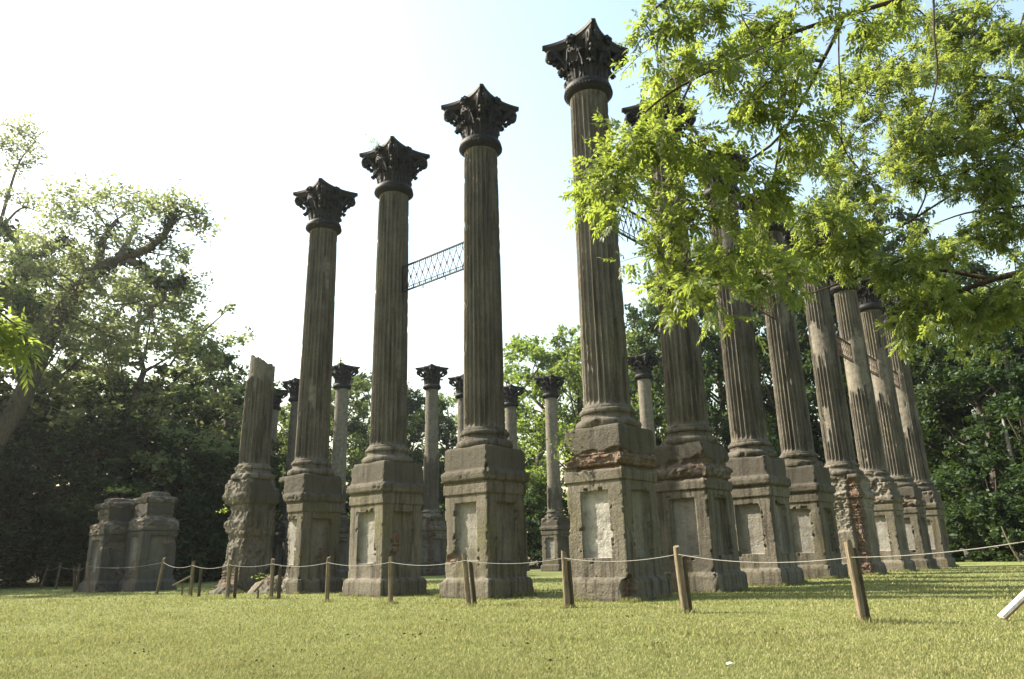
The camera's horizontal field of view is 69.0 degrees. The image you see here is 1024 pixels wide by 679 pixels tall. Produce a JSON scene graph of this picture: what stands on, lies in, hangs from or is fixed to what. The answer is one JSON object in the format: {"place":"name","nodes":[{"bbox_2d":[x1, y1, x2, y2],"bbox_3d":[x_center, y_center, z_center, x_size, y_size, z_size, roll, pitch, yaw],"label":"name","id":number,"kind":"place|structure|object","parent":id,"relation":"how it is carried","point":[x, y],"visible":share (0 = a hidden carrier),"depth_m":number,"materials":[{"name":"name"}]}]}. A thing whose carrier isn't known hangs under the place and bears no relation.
{"place":"outdoors","nodes":[
{"label":"outdoors","id":0,"kind":"place"},
{"bbox_2d":[0,549,1023,678],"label":"ground","id":1,"kind":"structure","parent":0,"point":[536,571],"depth_m":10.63,"materials":[{"name":"green plant"}]},
{"bbox_2d":[0,297,52,395],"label":"young tree","id":2,"kind":"object","parent":1,"relation":"on","point":[11,346],"visible":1,"depth_m":5.48,"materials":[{"name":"green plant"}]},
{"bbox_2d":[0,215,56,500],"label":"tree","id":3,"kind":"object","parent":1,"relation":"on","point":[19,301],"visible":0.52,"depth_m":38.09,"materials":[{"name":"green plant"}]},
{"bbox_2d":[0,112,62,294],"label":"thin tree","id":4,"kind":"object","parent":1,"relation":"on","point":[26,148],"visible":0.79,"depth_m":46.13,"materials":[{"name":"green plant"}]},
{"bbox_2d":[5,382,73,497],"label":"tree","id":5,"kind":"object","parent":1,"relation":"on","point":[41,466],"depth_m":51.65,"materials":[{"name":"green plant"}]},
{"bbox_2d":[39,566,48,588],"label":"wooden post","id":6,"kind":"object","parent":1,"relation":"on","point":[43,579],"visible":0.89,"depth_m":35.17,"materials":[{"name":"brown wood"}]},
{"bbox_2d":[0,392,114,579],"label":"tree","id":7,"kind":"object","parent":1,"relation":"on","point":[12,503],"visible":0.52,"depth_m":39.40,"materials":[{"name":"green plant"}]},
{"bbox_2d":[55,563,61,589],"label":"wooden post","id":8,"kind":"object","parent":1,"relation":"on","point":[58,575],"visible":0.87,"depth_m":32.99,"materials":[{"name":"brown wood"}]},
{"bbox_2d":[47,541,1023,570],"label":"fence rope","id":9,"kind":"object","parent":8,"relation":"attached to","point":[630,560],"visible":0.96,"depth_m":11.37,"materials":[{"name":"beige fabric"}]},
{"bbox_2d":[0,223,132,550],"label":"tree","id":10,"kind":"object","parent":1,"relation":"on","point":[9,248],"visible":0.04,"depth_m":51.68,"materials":[{"name":"green plant"}]},
{"bbox_2d":[73,566,75,591],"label":"wooden post","id":11,"kind":"object","parent":1,"relation":"on","point":[74,578],"visible":0.89,"depth_m":28.63,"materials":[{"name":"brown wood"}]},
{"bbox_2d":[76,564,80,590],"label":"wooden post","id":12,"kind":"object","parent":1,"relation":"on","point":[78,574],"visible":0.78,"depth_m":30.78,"materials":[{"name":"brown wood"}]},
{"bbox_2d":[0,258,162,585],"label":"tree","id":13,"kind":"object","parent":1,"relation":"on","point":[114,373],"visible":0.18,"depth_m":42.94,"materials":[{"name":"green plant"}]},
{"bbox_2d":[86,562,89,592],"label":"wooden post","id":14,"kind":"object","parent":1,"relation":"on","point":[87,577],"visible":0.88,"depth_m":27.11,"materials":[{"name":"brown wood"}]},
{"bbox_2d":[1,357,181,581],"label":"tree","id":15,"kind":"object","parent":1,"relation":"on","point":[128,380],"visible":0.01,"depth_m":57.03,"materials":[{"name":"green plant"}]},
{"bbox_2d":[77,498,135,591],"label":"stone pier","id":16,"kind":"structure","parent":1,"relation":"on","point":[106,551],"depth_m":28.78,"materials":[{"name":"stone"}]},
{"bbox_2d":[102,482,142,492],"bbox_3d":[-15.637,5.967,29.959,1.364,0.416,1.623,13,-22,-41],"label":"fern tuft","id":17,"kind":"object","parent":16,"relation":"on","point":[121,490],"visible":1,"depth_m":29.93,"materials":[{"name":"green plant"}]},
{"bbox_2d":[0,373,222,583],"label":"tree","id":18,"kind":"object","parent":1,"relation":"on","point":[100,481],"visible":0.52,"depth_m":40.12,"materials":[{"name":"green plant"}]},
{"bbox_2d":[0,170,230,454],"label":"ivy clad tree","id":19,"kind":"object","parent":1,"relation":"on","point":[18,402],"visible":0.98,"depth_m":38.67,"materials":[{"name":"green plant"}]},
{"bbox_2d":[0,265,257,563],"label":"tree","id":20,"kind":"object","parent":1,"relation":"on","point":[191,339],"visible":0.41,"depth_m":44.59,"materials":[{"name":"green plant"}]},
{"bbox_2d":[117,491,179,591],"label":"stone pier","id":21,"kind":"structure","parent":1,"relation":"on","point":[152,529],"depth_m":28.64,"materials":[{"name":"stone"}]},
{"bbox_2d":[69,422,238,571],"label":"tree","id":22,"kind":"object","parent":1,"relation":"on","point":[215,493],"visible":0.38,"depth_m":43.32,"materials":[{"name":"green plant"}]},
{"bbox_2d":[155,558,165,593],"bbox_3d":[-11.685,7.909,24.733,0.246,1.278,0.090,-6,-17,16],"label":"wooden post","id":23,"kind":"object","parent":1,"relation":"on","point":[160,577],"visible":0.91,"depth_m":24.71,"materials":[{"name":"brown wood"}]},
{"bbox_2d":[79,384,281,571],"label":"tree","id":24,"kind":"object","parent":1,"relation":"on","point":[200,392],"visible":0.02,"depth_m":59.17,"materials":[{"name":"green plant"}]},
{"bbox_2d":[172,576,189,594],"bbox_3d":[-10.117,7.574,22.863,0.518,0.641,0.500,3,-17,-14],"label":"notice board","id":25,"kind":"object","parent":1,"relation":"on","point":[186,578],"visible":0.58,"depth_m":22.80,"materials":[{"name":"brown wood"}]},
{"bbox_2d":[94,335,286,572],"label":"tree","id":26,"kind":"object","parent":1,"relation":"on","point":[207,418],"visible":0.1,"depth_m":50.89,"materials":[{"name":"green plant"}]},
{"bbox_2d":[188,561,194,596],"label":"wooden post","id":27,"kind":"object","parent":1,"relation":"on","point":[191,579],"visible":0.85,"depth_m":21.39,"materials":[{"name":"brown wood"}]},
{"bbox_2d":[197,567,202,596],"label":"wooden post","id":28,"kind":"object","parent":1,"relation":"on","point":[199,582],"visible":0.82,"depth_m":21.33,"materials":[{"name":"brown wood"}]},
{"bbox_2d":[155,397,286,569],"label":"tree","id":29,"kind":"object","parent":1,"relation":"on","point":[279,456],"visible":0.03,"depth_m":58.08,"materials":[{"name":"green plant"}]},
{"bbox_2d":[203,397,240,578],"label":"corinthian column","id":30,"kind":"structure","parent":1,"relation":"on","point":[226,423],"depth_m":55.20,"materials":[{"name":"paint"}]},
{"bbox_2d":[208,582,242,593],"bbox_3d":[-8.789,7.700,23.039,1.229,0.417,1.073,-15,-21,38],"label":"rubble mound","id":31,"kind":"object","parent":1,"relation":"on","point":[221,589],"visible":0.53,"depth_m":22.73,"materials":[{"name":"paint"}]},
{"bbox_2d":[225,559,231,597],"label":"wooden post","id":32,"kind":"object","parent":1,"relation":"on","point":[228,581],"visible":0.88,"depth_m":19.16,"materials":[{"name":"brown wood"}]},
{"bbox_2d":[232,566,237,598],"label":"wooden post","id":33,"kind":"object","parent":1,"relation":"on","point":[235,582],"visible":0.87,"depth_m":19.22,"materials":[{"name":"brown wood"}]},
{"bbox_2d":[215,354,279,591],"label":"broken column","id":34,"kind":"structure","parent":1,"relation":"on","point":[251,496],"depth_m":24.28,"materials":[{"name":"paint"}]},
{"bbox_2d":[253,582,263,598],"bbox_3d":[-6.347,6.306,18.621,0.213,0.461,0.220,0,-17,-6],"label":"notice board","id":35,"kind":"object","parent":1,"relation":"on","point":[258,587],"visible":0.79,"depth_m":18.58,"materials":[{"name":"beige wood"}]},
{"bbox_2d":[246,575,283,593],"bbox_3d":[-7.184,7.327,22.200,1.707,0.583,1.282,-15,-21,38],"label":"rubble mound","id":36,"kind":"object","parent":1,"relation":"on","point":[264,587],"visible":0.44,"depth_m":21.80,"materials":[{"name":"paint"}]},
{"bbox_2d":[251,572,269,578],"bbox_3d":[-7.362,7.012,22.155,0.807,0.242,0.825,6,-18,-22],"label":"weed tuft","id":37,"kind":"object","parent":36,"relation":"on","point":[261,576],"visible":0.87,"depth_m":22.08,"materials":[{"name":"green plant"}]},
{"bbox_2d":[269,558,274,598],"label":"wooden post","id":38,"kind":"object","parent":1,"relation":"on","point":[271,585],"visible":0.88,"depth_m":18.52,"materials":[{"name":"wood"}]},
{"bbox_2d":[265,388,288,575],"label":"corinthian column","id":39,"kind":"structure","parent":1,"relation":"on","point":[277,400],"depth_m":53.08,"materials":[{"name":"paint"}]},
{"bbox_2d":[277,566,281,598],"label":"wooden post","id":40,"kind":"object","parent":1,"relation":"on","point":[279,582],"visible":0.84,"depth_m":18.45,"materials":[{"name":"brown wood"}]},
{"bbox_2d":[269,378,299,576],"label":"corinthian column","id":41,"kind":"structure","parent":1,"relation":"on","point":[280,546],"depth_m":49.29,"materials":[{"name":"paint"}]},
{"bbox_2d":[275,407,331,523],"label":"tree","id":42,"kind":"object","parent":1,"relation":"on","point":[285,433],"visible":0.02,"depth_m":70.33,"materials":[{"name":"green plant"}]},
{"bbox_2d":[276,404,351,482],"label":"tree","id":43,"kind":"object","parent":1,"relation":"on","point":[283,428],"visible":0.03,"depth_m":78.08,"materials":[{"name":"green plant"}]},
{"bbox_2d":[279,178,357,593],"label":"corinthian column","id":44,"kind":"structure","parent":1,"relation":"on","point":[314,498],"depth_m":22.80,"materials":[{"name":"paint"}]},
{"bbox_2d":[275,358,371,524],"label":"tree","id":45,"kind":"object","parent":1,"relation":"on","point":[359,383],"visible":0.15,"depth_m":75.42,"materials":[{"name":"green plant"}]},
{"bbox_2d":[325,556,330,600],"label":"wooden post","id":46,"kind":"object","parent":1,"relation":"on","point":[327,584],"visible":0.86,"depth_m":16.98,"materials":[{"name":"brown wood"}]},
{"bbox_2d":[331,363,359,577],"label":"corinthian column","id":47,"kind":"structure","parent":1,"relation":"on","point":[342,375],"depth_m":46.25,"materials":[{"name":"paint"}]},
{"bbox_2d":[329,369,441,514],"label":"tree","id":48,"kind":"object","parent":1,"relation":"on","point":[364,415],"visible":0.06,"depth_m":81.10,"materials":[{"name":"green plant"}]},
{"bbox_2d":[342,136,429,596],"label":"corinthian column","id":49,"kind":"structure","parent":1,"relation":"on","point":[386,489],"depth_m":20.27,"materials":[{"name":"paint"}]},
{"bbox_2d":[365,134,380,148],"bbox_3d":[-4.277,-6.030,22.861,0.615,0.508,0.783,-10,-18,27],"label":"plant","id":50,"kind":"object","parent":49,"relation":"on","point":[373,142],"visible":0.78,"depth_m":22.81,"materials":[{"name":"green plant"}]},
{"bbox_2d":[401,241,463,292],"bbox_3d":[-2.159,-1.966,20.706,2.751,0.912,0.050,-15,-21,39],"label":"iron railing","id":51,"kind":"object","parent":49,"relation":"attached to","point":[440,264],"visible":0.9,"depth_m":20.75,"materials":[{"name":"grey metal"}]},
{"bbox_2d":[388,556,392,603],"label":"wooden post","id":52,"kind":"object","parent":1,"relation":"on","point":[390,587],"visible":0.88,"depth_m":15.58,"materials":[{"name":"brown wood"}]},
{"bbox_2d":[345,385,457,516],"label":"tree","id":53,"kind":"object","parent":1,"relation":"on","point":[417,416],"visible":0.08,"depth_m":78.78,"materials":[{"name":"green plant"}]},
{"bbox_2d":[415,364,448,575],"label":"corinthian column","id":54,"kind":"structure","parent":1,"relation":"on","point":[433,535],"depth_m":46.15,"materials":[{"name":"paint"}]},
{"bbox_2d":[407,391,457,537],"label":"tree","id":55,"kind":"object","parent":1,"relation":"on","point":[445,421],"visible":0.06,"depth_m":82.36,"materials":[{"name":"green plant"}]},
{"bbox_2d":[448,374,463,442],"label":"corinthian column","id":56,"kind":"structure","parent":1,"relation":"on","point":[458,385],"depth_m":50.68,"materials":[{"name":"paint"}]},
{"bbox_2d":[51,598,872,671],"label":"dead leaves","id":57,"kind":"object","parent":1,"relation":"on","point":[408,640],"visible":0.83,"depth_m":7.28,"materials":[{"name":"brown plant"}]},
{"bbox_2d":[462,553,470,604],"bbox_3d":[-0.857,4.594,14.063,0.178,1.068,0.115,-5,-17,13],"label":"wooden post","id":58,"kind":"object","parent":1,"relation":"on","point":[466,581],"visible":0.8,"depth_m":14.05,"materials":[{"name":"brown wood"}]},
{"bbox_2d":[469,562,476,603],"bbox_3d":[-0.742,4.686,14.114,0.155,0.918,0.102,0,-16,-5],"label":"wooden post","id":59,"kind":"object","parent":1,"relation":"on","point":[472,583],"visible":0.74,"depth_m":14.10,"materials":[{"name":"brown wood"}]},
{"bbox_2d":[439,83,533,598],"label":"corinthian column","id":60,"kind":"structure","parent":1,"relation":"on","point":[485,477],"depth_m":17.93,"materials":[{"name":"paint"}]},
{"bbox_2d":[438,422,534,515],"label":"tree","id":61,"kind":"object","parent":1,"relation":"on","point":[453,432],"visible":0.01,"depth_m":89.38,"materials":[{"name":"green plant"}]},
{"bbox_2d":[0,484,1023,586],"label":"undergrowth","id":62,"kind":"object","parent":1,"relation":"on","point":[986,511],"visible":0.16,"depth_m":43.21,"materials":[{"name":"green plant"}]},
{"bbox_2d":[504,384,529,570],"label":"corinthian column","id":63,"kind":"structure","parent":1,"relation":"on","point":[511,395],"depth_m":53.93,"materials":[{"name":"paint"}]},
{"bbox_2d":[452,333,583,566],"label":"tree","id":64,"kind":"object","parent":1,"relation":"on","point":[521,347],"visible":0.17,"depth_m":77.83,"materials":[{"name":"green plant"}]},
{"bbox_2d":[517,324,582,563],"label":"tree","id":65,"kind":"object","parent":1,"relation":"on","point":[569,367],"visible":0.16,"depth_m":73.69,"materials":[{"name":"green plant"}]},
{"bbox_2d":[534,374,569,570],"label":"corinthian column","id":66,"kind":"structure","parent":1,"relation":"on","point":[554,528],"depth_m":49.50,"materials":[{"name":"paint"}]},
{"bbox_2d":[561,550,569,607],"bbox_3d":[0.926,4.199,12.860,0.106,1.078,0.092,2,-17,-11],"label":"wooden post","id":67,"kind":"object","parent":1,"relation":"on","point":[565,579],"visible":0.81,"depth_m":12.84,"materials":[{"name":"brown wood"}]},
{"bbox_2d":[567,559,573,606],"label":"wooden post","id":68,"kind":"object","parent":1,"relation":"on","point":[571,593],"visible":0.76,"depth_m":12.90,"materials":[{"name":"brown wood"}]},
{"bbox_2d":[542,18,672,601],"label":"corinthian column","id":69,"kind":"structure","parent":1,"relation":"on","point":[610,477],"depth_m":15.39,"materials":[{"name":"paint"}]},
{"bbox_2d":[546,419,582,462],"bbox_3d":[1.126,2.100,15.537,0.654,0.917,0.783,13,-22,-41],"label":"climbing vine","id":70,"kind":"object","parent":69,"relation":"attached to","point":[566,459],"visible":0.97,"depth_m":15.47,"materials":[{"name":"green plant"}]},
{"bbox_2d":[627,353,659,522],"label":"corinthian column","id":71,"kind":"structure","parent":1,"relation":"on","point":[642,364],"depth_m":46.43,"materials":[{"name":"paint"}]},
{"bbox_2d":[625,329,724,445],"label":"tree","id":72,"kind":"object","parent":1,"relation":"on","point":[664,427],"visible":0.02,"depth_m":69.64,"materials":[{"name":"green plant"}]},
{"bbox_2d":[673,545,687,612],"bbox_3d":[2.507,3.615,11.047,0.139,1.088,0.091,2,-17,-13],"label":"wooden post","id":73,"kind":"object","parent":1,"relation":"on","point":[680,580],"visible":0.86,"depth_m":11.03,"materials":[{"name":"brown wood"}]},
{"bbox_2d":[621,88,747,592],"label":"corinthian column","id":74,"kind":"structure","parent":1,"relation":"on","point":[695,505],"depth_m":17.78,"materials":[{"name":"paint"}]},
{"bbox_2d":[616,206,664,256],"bbox_3d":[3.099,-2.727,18.567,0.052,0.912,2.677,-15,-21,38],"label":"iron railing","id":75,"kind":"object","parent":74,"relation":"attached to","point":[643,220],"visible":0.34,"depth_m":18.55,"materials":[{"name":"grey metal"}]},
{"bbox_2d":[681,556,691,612],"bbox_3d":[2.603,3.707,11.103,0.121,0.938,0.084,2,-17,-11],"label":"wooden post","id":76,"kind":"object","parent":1,"relation":"on","point":[686,582],"visible":0.62,"depth_m":11.09,"materials":[{"name":"brown wood"}]},
{"bbox_2d":[624,264,775,451],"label":"tree","id":77,"kind":"object","parent":1,"relation":"on","point":[657,380],"visible":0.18,"depth_m":65.97,"materials":[{"name":"green plant"}]},
{"bbox_2d":[627,234,815,456],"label":"tree","id":78,"kind":"object","parent":1,"relation":"on","point":[721,392],"visible":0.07,"depth_m":69.14,"materials":[{"name":"green plant"}]},
{"bbox_2d":[557,0,938,359],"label":"overhanging tree","id":79,"kind":"object","parent":1,"relation":"on","point":[607,185],"visible":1,"depth_m":8.88,"materials":[{"name":"green plant"}]},
{"bbox_2d":[693,141,803,585],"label":"corinthian column","id":80,"kind":"structure","parent":1,"relation":"on","point":[761,483],"depth_m":20.58,"materials":[{"name":"stone"}]},
{"bbox_2d":[701,219,856,466],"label":"tree","id":81,"kind":"object","parent":1,"relation":"on","point":[810,394],"visible":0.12,"depth_m":63.61,"materials":[{"name":"green plant"}]},
{"bbox_2d":[737,186,848,578],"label":"corinthian column","id":82,"kind":"structure","parent":1,"relation":"on","point":[812,489],"depth_m":23.53,"materials":[{"name":"stone"}]},
{"bbox_2d":[751,290,775,319],"bbox_3d":[7.861,-1.271,23.900,0.050,0.912,2.783,-15,-21,38],"label":"iron railing","id":83,"kind":"object","parent":82,"relation":"attached to","point":[766,313],"visible":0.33,"depth_m":24.32,"materials":[{"name":"metal"}]},
{"bbox_2d":[783,222,886,574],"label":"corinthian column","id":84,"kind":"structure","parent":1,"relation":"on","point":[854,496],"depth_m":26.77,"materials":[{"name":"stone"}]},
{"bbox_2d":[836,335,853,362],"bbox_3d":[13.072,0.314,29.708,0.050,0.912,3.177,-15,-21,38],"label":"iron railing","id":85,"kind":"object","parent":84,"relation":"attached to","point":[847,344],"visible":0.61,"depth_m":30.25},
{"bbox_2d":[844,540,865,621],"bbox_3d":[4.061,2.915,8.790,0.128,1.068,0.082,3,-17,-16],"label":"wooden post","id":86,"kind":"object","parent":1,"relation":"on","point":[856,587],"visible":0.84,"depth_m":8.78,"materials":[{"name":"brown wood"}]},
{"bbox_2d":[753,195,959,461],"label":"tree","id":87,"kind":"object","parent":1,"relation":"on","point":[810,377],"visible":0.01,"depth_m":70.73,"materials":[{"name":"green plant"}]},
{"bbox_2d":[853,548,870,620],"bbox_3d":[4.154,2.982,8.869,0.122,0.978,0.083,-1,-16,-2],"label":"wooden post","id":88,"kind":"object","parent":1,"relation":"on","point":[865,601],"visible":0.44,"depth_m":8.85,"materials":[{"name":"brown wood"}]},
{"bbox_2d":[827,258,915,571],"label":"corinthian column","id":89,"kind":"structure","parent":1,"relation":"on","point":[888,500],"depth_m":29.97,"materials":[{"name":"stone"}]},
{"bbox_2d":[868,355,878,376],"bbox_3d":[15.582,1.090,32.552,0.050,0.912,2.727,-15,-21,38],"label":"iron railing","id":90,"kind":"object","parent":89,"relation":"attached to","point":[876,367],"visible":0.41,"depth_m":33.10,"materials":[{"name":"metal"}]},
{"bbox_2d":[768,178,987,494],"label":"tree","id":91,"kind":"object","parent":1,"relation":"on","point":[899,216],"visible":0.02,"depth_m":64.13,"materials":[{"name":"green plant"}]},
{"bbox_2d":[736,0,1023,366],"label":"overhanging tree","id":92,"kind":"object","parent":1,"relation":"on","point":[988,179],"visible":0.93,"depth_m":13.41,"materials":[{"name":"green plant"}]},
{"bbox_2d":[857,276,937,569],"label":"corinthian column","id":93,"kind":"structure","parent":1,"relation":"on","point":[897,461],"depth_m":32.77,"materials":[{"name":"stone"}]},
{"bbox_2d":[892,370,900,388],"bbox_3d":[17.930,1.809,35.185,0.050,0.912,2.634,-15,-21,38],"label":"iron railing","id":94,"kind":"object","parent":93,"relation":"attached to","point":[896,378],"visible":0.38,"depth_m":35.88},
{"bbox_2d":[834,224,998,556],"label":"tree","id":95,"kind":"object","parent":1,"relation":"on","point":[941,448],"visible":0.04,"depth_m":60.80,"materials":[{"name":"green plant"}]},
{"bbox_2d":[881,295,955,567],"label":"corinthian column","id":96,"kind":"structure","parent":1,"relation":"on","point":[934,507],"depth_m":35.16,"materials":[{"name":"stone"}]},
{"bbox_2d":[911,334,1008,555],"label":"tree","id":97,"kind":"object","parent":1,"relation":"on","point":[957,410],"visible":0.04,"depth_m":55.65,"materials":[{"name":"green plant"}]},
{"bbox_2d":[904,257,1023,557],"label":"tree","id":98,"kind":"object","parent":1,"relation":"on","point":[1017,447],"visible":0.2,"depth_m":51.49,"materials":[{"name":"green plant"}]},
{"bbox_2d":[912,286,1023,554],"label":"tree","id":99,"kind":"object","parent":1,"relation":"on","point":[977,454],"visible":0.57,"depth_m":46.90,"materials":[{"name":"green plant"}]},
{"bbox_2d":[958,267,1020,471],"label":"tree","id":100,"kind":"object","parent":1,"relation":"on","point":[996,394],"visible":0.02,"depth_m":55.71,"materials":[{"name":"green plant"}]},
{"bbox_2d":[980,344,1023,490],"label":"tree","id":101,"kind":"object","parent":1,"relation":"on","point":[1014,423],"visible":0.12,"depth_m":52.06,"materials":[{"name":"green plant"}]},
{"bbox_2d":[997,590,1023,619],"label":"white plank","id":102,"kind":"object","parent":1,"relation":"on","point":[1010,609],"visible":1,"depth_m":8.63,"materials":[{"name":"paint"}]},
{"bbox_2d":[1001,414,1019,494],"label":"bare trunk","id":103,"kind":"object","parent":1,"relation":"on","point":[1009,448],"visible":0.29,"depth_m":46.43,"materials":[{"name":"plant"}]},
{"bbox_2d":[1001,526,1020,561],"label":"leaning stake","id":104,"kind":"object","parent":1,"relation":"on","point":[1015,554],"visible":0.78,"depth_m":40.27,"materials":[{"name":"brown wood"}]},
{"bbox_2d":[0,0,1023,558],"label":"sky","id":105,"kind":"structure","parent":0,"point":[252,103],"materials":[{"name":"white"}]}
]}

